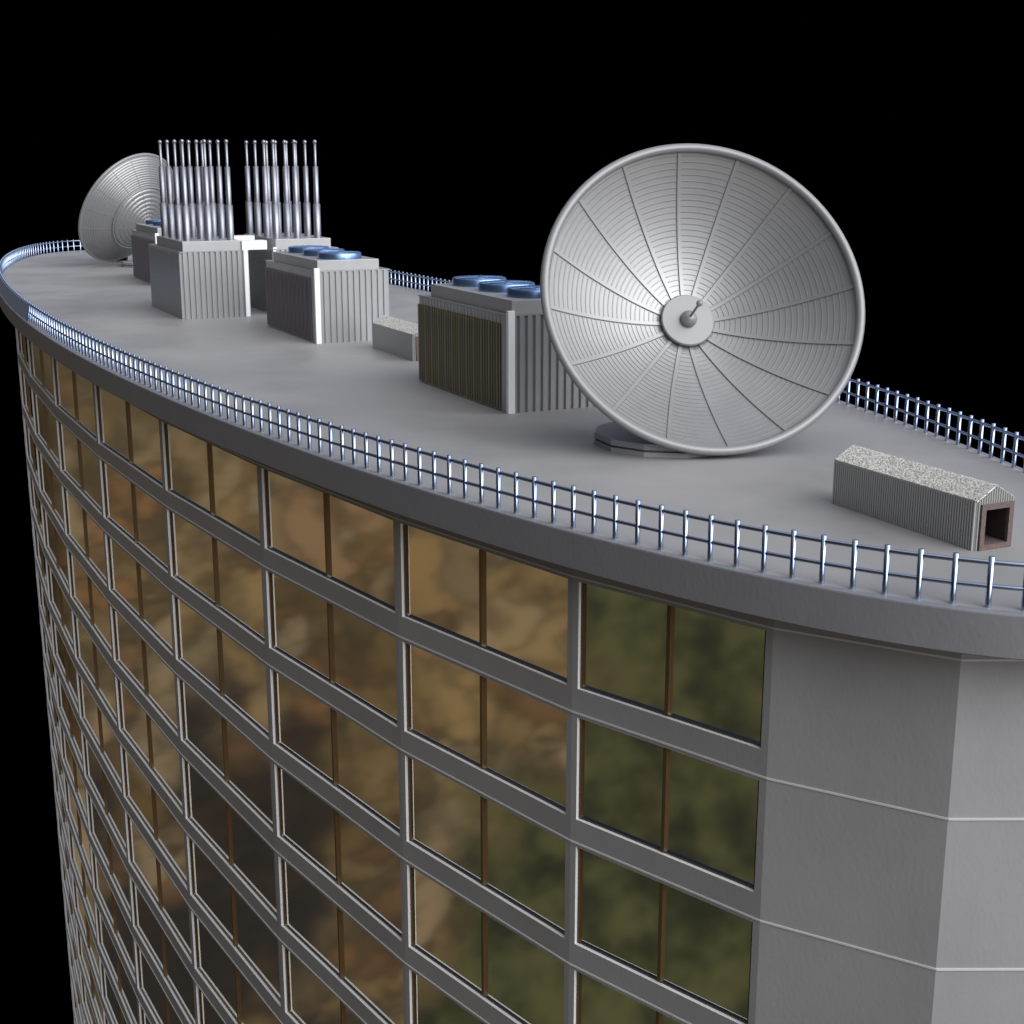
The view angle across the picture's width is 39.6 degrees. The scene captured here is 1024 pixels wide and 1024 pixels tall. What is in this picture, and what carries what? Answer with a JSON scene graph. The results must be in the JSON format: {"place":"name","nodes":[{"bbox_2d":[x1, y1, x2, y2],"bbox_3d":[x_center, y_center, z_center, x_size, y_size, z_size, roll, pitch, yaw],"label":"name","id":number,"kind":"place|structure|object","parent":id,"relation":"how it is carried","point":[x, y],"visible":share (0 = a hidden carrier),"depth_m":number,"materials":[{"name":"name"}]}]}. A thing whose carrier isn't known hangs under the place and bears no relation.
{"place":"outdoors","nodes":[
{"label":"outdoors","id":0,"kind":"place"},
{"bbox_2d":[0,250,1023,1023],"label":"office tower","id":1,"kind":"structure","parent":0,"point":[334,740],"depth_m":47.04,"materials":[{"name":"concrete"}]},
{"bbox_2d":[16,329,28,372],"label":"window","id":2,"kind":"structure","parent":1,"relation":"in","point":[21,339],"depth_m":107.26,"materials":[{"name":"brown glass"}]},
{"bbox_2d":[19,365,33,430],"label":"window","id":3,"kind":"structure","parent":1,"relation":"in","point":[25,388],"depth_m":108.79,"materials":[{"name":"brown glass"}]},
{"bbox_2d":[24,419,38,487],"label":"window","id":4,"kind":"structure","parent":1,"relation":"in","point":[30,445],"depth_m":109.72,"materials":[{"name":"brown glass"}]},
{"bbox_2d":[28,470,43,544],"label":"window","id":5,"kind":"structure","parent":1,"relation":"in","point":[35,502],"depth_m":110.70,"materials":[{"name":"white"}]},
{"bbox_2d":[32,519,47,596],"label":"window","id":6,"kind":"structure","parent":1,"relation":"in","point":[39,555],"depth_m":111.67,"materials":[{"name":"white"}]},
{"bbox_2d":[27,339,53,403],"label":"window","id":7,"kind":"structure","parent":1,"relation":"in","point":[39,361],"depth_m":94.10,"materials":[{"name":"brown glass"}]},
{"bbox_2d":[36,568,51,648],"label":"window","id":8,"kind":"structure","parent":1,"relation":"in","point":[42,601],"depth_m":112.74,"materials":[{"name":"brown"}]},
{"bbox_2d":[31,389,58,467],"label":"window","id":9,"kind":"structure","parent":1,"relation":"in","point":[44,421],"depth_m":95.52,"materials":[{"name":"brown glass"}]},
{"bbox_2d":[41,620,56,702],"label":"window","id":10,"kind":"structure","parent":1,"relation":"in","point":[48,659],"depth_m":113.68,"materials":[{"name":"white"}]},
{"bbox_2d":[36,447,63,530],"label":"window","id":11,"kind":"structure","parent":1,"relation":"in","point":[49,485],"depth_m":96.52,"materials":[{"name":"brown glass"}]},
{"bbox_2d":[45,668,60,753],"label":"window","id":12,"kind":"structure","parent":1,"relation":"in","point":[49,694],"depth_m":114.65,"materials":[{"name":"white"}]},
{"bbox_2d":[41,504,68,593],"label":"window","id":13,"kind":"structure","parent":1,"relation":"in","point":[54,546],"depth_m":97.52,"materials":[{"name":"brown glass"}]},
{"bbox_2d":[49,715,64,802],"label":"window","id":14,"kind":"structure","parent":1,"relation":"in","point":[53,743],"depth_m":115.62,"materials":[{"name":"white"}]},
{"bbox_2d":[45,559,73,654],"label":"window","id":15,"kind":"structure","parent":1,"relation":"in","point":[61,609],"depth_m":98.52,"materials":[{"name":"brown glass"}]},
{"bbox_2d":[53,762,68,851],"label":"window","id":16,"kind":"structure","parent":1,"relation":"in","point":[61,808],"depth_m":116.54,"materials":[{"name":"white"}]},
{"bbox_2d":[50,614,78,714],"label":"window","id":17,"kind":"structure","parent":1,"relation":"in","point":[66,667],"depth_m":99.49,"materials":[{"name":"brown glass"}]},
{"bbox_2d":[56,804,73,904],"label":"window","id":18,"kind":"structure","parent":1,"relation":"in","point":[64,851],"depth_m":117.51,"materials":[{"name":"white"}]},
{"bbox_2d":[54,667,82,770],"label":"window","id":19,"kind":"structure","parent":1,"relation":"in","point":[64,707],"depth_m":100.50,"materials":[{"name":"brown glass"}]},
{"bbox_2d":[60,850,77,952],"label":"window","id":20,"kind":"structure","parent":1,"relation":"in","point":[65,883],"depth_m":118.44,"materials":[{"name":"white"}]},
{"bbox_2d":[64,895,80,994],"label":"window","id":21,"kind":"structure","parent":1,"relation":"in","point":[67,916],"depth_m":119.44,"materials":[{"name":"white"}]},
{"bbox_2d":[51,357,95,440],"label":"window","id":22,"kind":"structure","parent":1,"relation":"in","point":[73,394],"depth_m":82.30,"materials":[{"name":"brown glass"}]},
{"bbox_2d":[59,721,87,828],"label":"window","id":23,"kind":"structure","parent":1,"relation":"in","point":[74,776],"depth_m":101.43,"materials":[{"name":"brown"}]},
{"bbox_2d":[68,940,82,1023],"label":"window","id":24,"kind":"structure","parent":1,"relation":"in","point":[70,957],"depth_m":120.98,"materials":[{"name":"white"}]},
{"bbox_2d":[71,980,79,1023],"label":"window","id":25,"kind":"structure","parent":1,"relation":"in","point":[74,1002],"depth_m":124.97,"materials":[{"name":"white"}]},
{"bbox_2d":[63,772,91,883],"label":"window","id":26,"kind":"structure","parent":1,"relation":"in","point":[76,823],"depth_m":102.60,"materials":[{"name":"brown"}]},
{"bbox_2d":[56,420,101,514],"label":"window","id":27,"kind":"structure","parent":1,"relation":"in","point":[78,463],"depth_m":83.37,"materials":[{"name":"brown glass"}]},
{"bbox_2d":[67,822,96,939],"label":"window","id":28,"kind":"structure","parent":1,"relation":"in","point":[83,884],"depth_m":103.30,"materials":[{"name":"brown"}]},
{"bbox_2d":[62,486,106,586],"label":"window","id":29,"kind":"structure","parent":1,"relation":"in","point":[87,537],"depth_m":84.39,"materials":[{"name":"brown glass"}]},
{"bbox_2d":[71,871,100,992],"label":"window","id":30,"kind":"structure","parent":1,"relation":"in","point":[91,948],"depth_m":104.51,"materials":[{"name":"white"}]},
{"bbox_2d":[79,968,95,1023],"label":"window","id":31,"kind":"structure","parent":1,"relation":"in","point":[85,1001],"depth_m":110.42,"materials":[{"name":"white metal"}]},
{"bbox_2d":[75,920,102,1023],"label":"window","id":32,"kind":"structure","parent":1,"relation":"in","point":[83,959],"depth_m":106.32,"materials":[{"name":"white"}]},
{"bbox_2d":[67,549,111,656],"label":"window","id":33,"kind":"structure","parent":1,"relation":"in","point":[88,599],"depth_m":85.39,"materials":[{"name":"brown glass"}]},
{"bbox_2d":[71,610,116,725],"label":"window","id":34,"kind":"structure","parent":1,"relation":"in","point":[94,666],"depth_m":86.42,"materials":[{"name":"brown glass"}]},
{"bbox_2d":[76,671,121,792],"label":"window","id":35,"kind":"structure","parent":1,"relation":"in","point":[93,720],"depth_m":87.45,"materials":[{"name":"brown glass"}]},
{"bbox_2d":[81,731,126,857],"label":"window","id":36,"kind":"structure","parent":1,"relation":"in","point":[98,782],"depth_m":88.45,"materials":[{"name":"brown"}]},
{"bbox_2d":[103,1010,108,1023],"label":"window","id":37,"kind":"structure","parent":1,"relation":"in","point":[105,1019],"depth_m":98.64,"materials":[{"name":"white"}]},
{"bbox_2d":[86,790,130,920],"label":"window","id":38,"kind":"structure","parent":1,"relation":"in","point":[118,874],"depth_m":89.47,"materials":[{"name":"brown glass"}]},
{"bbox_2d":[90,846,135,983],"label":"window","id":39,"kind":"structure","parent":1,"relation":"in","point":[122,934],"depth_m":90.48,"materials":[{"name":"brown glass"}]},
{"bbox_2d":[99,957,126,1023],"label":"window","id":40,"kind":"structure","parent":1,"relation":"in","point":[113,1008],"depth_m":96.08,"materials":[{"name":"white glass"}]},
{"bbox_2d":[94,901,138,1023],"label":"window","id":41,"kind":"structure","parent":1,"relation":"in","point":[127,995],"depth_m":91.95,"materials":[{"name":"brown glass"}]},
{"bbox_2d":[112,256,128,261],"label":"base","id":42,"kind":"object","parent":1,"relation":"on","point":[124,259],"visible":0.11,"depth_m":136.87,"materials":[{"name":"metal"}]},
{"bbox_2d":[78,153,173,267],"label":"satellite dish","id":43,"kind":"object","parent":1,"relation":"on","point":[121,200],"visible":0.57,"depth_m":128.21,"materials":[{"name":"metal"}]},
{"bbox_2d":[94,384,162,487],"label":"window","id":44,"kind":"structure","parent":1,"relation":"in","point":[125,430],"depth_m":71.00,"materials":[{"name":"brown glass"}]},
{"bbox_2d":[99,459,167,572],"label":"window","id":45,"kind":"structure","parent":1,"relation":"in","point":[141,519],"depth_m":72.05,"materials":[{"name":"brown glass"}]},
{"bbox_2d":[105,534,172,655],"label":"window","id":46,"kind":"structure","parent":1,"relation":"in","point":[130,583],"depth_m":73.06,"materials":[{"name":"brown glass"}]},
{"bbox_2d":[110,606,177,735],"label":"window","id":47,"kind":"structure","parent":1,"relation":"in","point":[155,681],"depth_m":74.08,"materials":[{"name":"brown glass"}]},
{"bbox_2d":[139,1003,149,1023],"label":"window","id":48,"kind":"structure","parent":1,"relation":"in","point":[143,1019],"depth_m":85.08,"materials":[{"name":"white"}]},
{"bbox_2d":[115,676,182,813],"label":"window","id":49,"kind":"structure","parent":1,"relation":"in","point":[153,748],"depth_m":75.10,"materials":[{"name":"brown glass"}]},
{"bbox_2d":[120,745,186,888],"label":"window","id":50,"kind":"structure","parent":1,"relation":"in","point":[160,824],"depth_m":76.13,"materials":[{"name":"brown glass"}]},
{"bbox_2d":[134,940,181,1023],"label":"window","id":51,"kind":"structure","parent":1,"relation":"in","point":[149,988],"depth_m":82.00,"materials":[{"name":"brown"}]},
{"bbox_2d":[125,812,191,963],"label":"window","id":52,"kind":"structure","parent":1,"relation":"in","point":[165,896],"depth_m":77.14,"materials":[{"name":"brown glass"}]},
{"bbox_2d":[130,878,195,1023],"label":"window","id":53,"kind":"structure","parent":1,"relation":"in","point":[177,978],"depth_m":78.21,"materials":[{"name":"brown glass"}]},
{"bbox_2d":[131,219,196,282],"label":"cooling unit","id":54,"kind":"object","parent":1,"relation":"on","point":[144,235],"visible":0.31,"depth_m":115.91,"materials":[{"name":"grey metal"}]},
{"bbox_2d":[148,139,250,318],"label":"mast cabinet","id":55,"kind":"object","parent":1,"relation":"on","point":[201,270],"visible":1,"depth_m":90.00,"materials":[{"name":"silver metal"}]},
{"bbox_2d":[234,235,254,239],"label":"junction box","id":56,"kind":"object","parent":55,"relation":"on","point":[244,237],"visible":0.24,"depth_m":91.89,"materials":[{"name":"grey metal"}]},
{"bbox_2d":[196,985,223,1023],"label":"window","id":57,"kind":"structure","parent":1,"relation":"in","point":[206,1013],"depth_m":71.91,"materials":[{"name":"white"}]},
{"bbox_2d":[161,421,259,545],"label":"window","id":58,"kind":"structure","parent":1,"relation":"in","point":[222,485],"depth_m":60.65,"materials":[{"name":"brown glass"}]},
{"bbox_2d":[167,509,264,644],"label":"window","id":59,"kind":"structure","parent":1,"relation":"in","point":[225,579],"depth_m":61.68,"materials":[{"name":"brown glass"}]},
{"bbox_2d":[172,595,268,739],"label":"window","id":60,"kind":"structure","parent":1,"relation":"in","point":[226,668],"depth_m":62.70,"materials":[{"name":"brown glass"}]},
{"bbox_2d":[177,677,272,831],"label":"window","id":61,"kind":"structure","parent":1,"relation":"in","point":[227,753],"depth_m":63.70,"materials":[{"name":"brown glass"}]},
{"bbox_2d":[182,758,276,920],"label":"window","id":62,"kind":"structure","parent":1,"relation":"in","point":[244,852],"depth_m":64.72,"materials":[{"name":"brown glass"}]},
{"bbox_2d":[187,836,280,1006],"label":"window","id":63,"kind":"structure","parent":1,"relation":"in","point":[236,921],"depth_m":65.74,"materials":[{"name":"brown glass"}]},
{"bbox_2d":[191,911,279,1023],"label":"window","id":64,"kind":"structure","parent":1,"relation":"in","point":[228,985],"depth_m":68.28,"materials":[{"name":"brown glass"}]},
{"bbox_2d":[244,139,337,311],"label":"mast cabinet","id":65,"kind":"object","parent":1,"relation":"on","point":[275,237],"visible":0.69,"depth_m":93.19,"materials":[{"name":"silver metal"}]},
{"bbox_2d":[240,240,266,249],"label":"junction box","id":66,"kind":"object","parent":65,"relation":"attached to","point":[253,244],"visible":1,"depth_m":90.00,"materials":[{"name":"grey metal"}]},
{"bbox_2d":[282,945,362,1023],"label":"window","id":67,"kind":"structure","parent":1,"relation":"in","point":[307,1001],"depth_m":59.33,"materials":[{"name":"brown glass"}]},
{"bbox_2d":[265,245,389,343],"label":"cooling unit","id":68,"kind":"object","parent":1,"relation":"on","point":[317,294],"visible":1,"depth_m":78.36,"materials":[{"name":"grey metal"}]},
{"bbox_2d":[261,468,394,612],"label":"window","id":69,"kind":"structure","parent":1,"relation":"in","point":[350,546],"depth_m":51.63,"materials":[{"name":"brown glass"}]},
{"bbox_2d":[266,571,396,726],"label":"window","id":70,"kind":"structure","parent":1,"relation":"in","point":[354,657],"depth_m":52.65,"materials":[{"name":"brown glass"}]},
{"bbox_2d":[270,669,399,835],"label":"window","id":71,"kind":"structure","parent":1,"relation":"in","point":[353,761],"depth_m":53.67,"materials":[{"name":"brown glass"}]},
{"bbox_2d":[274,764,401,940],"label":"window","id":72,"kind":"structure","parent":1,"relation":"in","point":[368,873],"depth_m":54.69,"materials":[{"name":"brown glass"}]},
{"bbox_2d":[278,856,403,1023],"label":"window","id":73,"kind":"structure","parent":1,"relation":"in","point":[370,972],"depth_m":55.78,"materials":[{"name":"brown glass"}]},
{"bbox_2d":[372,315,418,360],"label":"vent housing","id":74,"kind":"object","parent":1,"relation":"on","point":[395,336],"visible":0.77,"depth_m":73.08,"materials":[{"name":"metal"}]},
{"bbox_2d":[409,969,483,1023],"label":"window","id":75,"kind":"structure","parent":1,"relation":"in","point":[428,1005],"depth_m":50.60,"materials":[{"name":"green"}]},
{"bbox_2d":[400,523,567,684],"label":"window","id":76,"kind":"structure","parent":1,"relation":"in","point":[515,612],"depth_m":44.30,"materials":[{"name":"brown glass"}]},
{"bbox_2d":[403,642,566,814],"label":"window","id":77,"kind":"structure","parent":1,"relation":"in","point":[517,739],"depth_m":45.32,"materials":[{"name":"brown glass"}]},
{"bbox_2d":[405,756,564,937],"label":"window","id":78,"kind":"structure","parent":1,"relation":"in","point":[522,864],"depth_m":46.33,"materials":[{"name":"brown glass"}]},
{"bbox_2d":[407,865,563,1023],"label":"window","id":79,"kind":"structure","parent":1,"relation":"in","point":[513,975],"depth_m":47.51,"materials":[{"name":"green"}]},
{"bbox_2d":[418,275,593,413],"bbox_3d":[-0.260,-7.500,61.036,4.410,4.826,9.500,-7,16,-25],"label":"cooling unit","id":80,"kind":"object","parent":1,"relation":"on","point":[484,340],"visible":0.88,"depth_m":57.81,"materials":[{"name":"grey metal"}]},
{"bbox_2d":[0,239,1023,610],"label":"roof railing","id":81,"kind":"object","parent":1,"relation":"on","point":[44,321],"visible":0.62,"depth_m":46.14,"materials":[{"name":"blue metal"}]},
{"bbox_2d":[574,970,680,1023],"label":"window","id":82,"kind":"structure","parent":1,"relation":"in","point":[595,1002],"depth_m":43.17,"materials":[{"name":"green glass"}]},
{"bbox_2d":[575,847,752,1023],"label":"window","id":83,"kind":"structure","parent":1,"relation":"in","point":[698,950],"depth_m":40.94,"materials":[{"name":"green glass"}]},
{"bbox_2d":[576,718,758,891],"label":"window","id":84,"kind":"structure","parent":1,"relation":"in","point":[701,815],"depth_m":39.92,"materials":[{"name":"green glass"}]},
{"bbox_2d":[578,582,765,748],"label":"window","id":85,"kind":"structure","parent":1,"relation":"in","point":[700,671],"depth_m":38.91,"materials":[{"name":"green glass"}]},
{"bbox_2d":[540,143,864,457],"bbox_3d":[6.686,-7.503,49.595,11.279,10.403,6.528,-7,16,-25],"label":"satellite dish","id":86,"kind":"object","parent":1,"relation":"on","point":[700,300],"visible":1,"depth_m":50.92,"materials":[{"name":"metal"}]},
{"bbox_2d":[832,445,1014,550],"bbox_3d":[11.312,-0.516,39.588,1.320,1.724,5.950,-7,16,-25],"label":"vent housing","id":87,"kind":"object","parent":1,"relation":"on","point":[965,512],"visible":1,"depth_m":38.57,"materials":[{"name":"silver metal"}]},
{"bbox_2d":[0,0,1023,1023],"label":"sky","id":88,"kind":"structure","parent":0,"point":[453,137],"materials":[{"name":"black"}]}
]}

